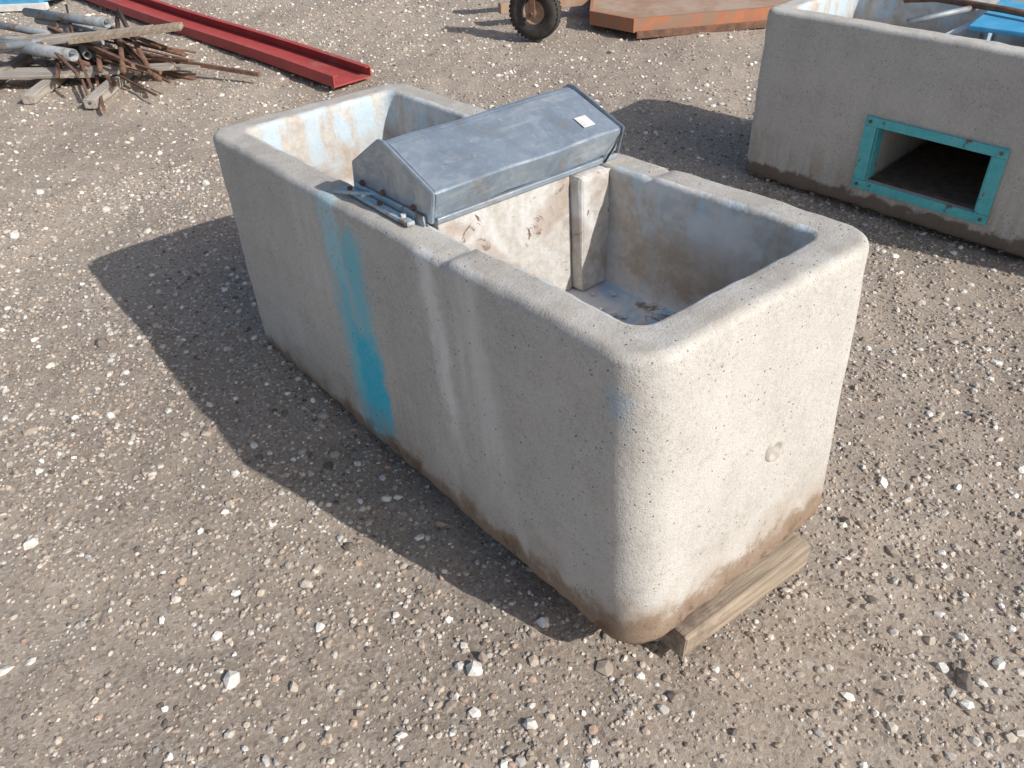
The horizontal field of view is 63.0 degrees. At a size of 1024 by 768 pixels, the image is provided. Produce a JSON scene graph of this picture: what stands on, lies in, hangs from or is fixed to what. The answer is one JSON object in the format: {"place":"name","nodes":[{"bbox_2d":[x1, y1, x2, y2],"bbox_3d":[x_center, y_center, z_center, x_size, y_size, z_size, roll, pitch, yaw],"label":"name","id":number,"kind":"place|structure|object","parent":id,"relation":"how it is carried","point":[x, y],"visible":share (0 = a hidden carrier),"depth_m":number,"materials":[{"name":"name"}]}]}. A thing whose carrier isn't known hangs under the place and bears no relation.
{"place":"outdoors","nodes":[
{"label":"outdoors","id":0,"kind":"place"},
{"bbox_2d":[0,0,1023,767],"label":"ground","id":1,"kind":"structure","parent":0,"point":[774,726],"depth_m":2.42,"materials":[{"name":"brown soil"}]},
{"bbox_2d":[0,0,49,11],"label":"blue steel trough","id":2,"kind":"object","parent":1,"relation":"on","point":[11,5],"visible":0.9,"depth_m":7.76,"materials":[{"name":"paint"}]},
{"bbox_2d":[0,4,259,110],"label":"scrap pipe pile","id":3,"kind":"object","parent":1,"relation":"on","point":[77,46],"visible":1,"depth_m":5.85,"materials":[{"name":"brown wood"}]},
{"bbox_2d":[86,0,371,87],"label":"red steel channel","id":4,"kind":"object","parent":1,"relation":"on","point":[322,66],"visible":0.96,"depth_m":6.39,"materials":[{"name":"paint"}]},
{"bbox_2d":[212,84,867,644],"bbox_3d":[-0.080,-0.319,2.467,0.779,0.974,1.996,-27,41,-29],"label":"concrete livestock waterer","id":5,"kind":"object","parent":1,"relation":"on","point":[560,342],"visible":1,"depth_m":2.02,"materials":[{"name":"grey concrete"}]},
{"bbox_2d":[498,0,790,40],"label":"rusty farm implement","id":6,"kind":"object","parent":1,"relation":"on","point":[534,20],"visible":0.98,"depth_m":6.45,"materials":[{"name":"orange paint"}]},
{"bbox_2d":[658,533,810,658],"bbox_3d":[0.543,0.502,2.152,0.474,0.087,0.178,-25,43,-28],"label":"wooden block","id":7,"kind":"object","parent":1,"relation":"on","point":[768,572],"depth_m":2.08,"materials":[{"name":"brown wood"}]},
{"bbox_2d":[746,0,1023,257],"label":"concrete livestock waterer","id":8,"kind":"object","parent":1,"relation":"on","point":[910,111],"visible":1,"depth_m":3.71,"materials":[{"name":"grey concrete"}]}
]}

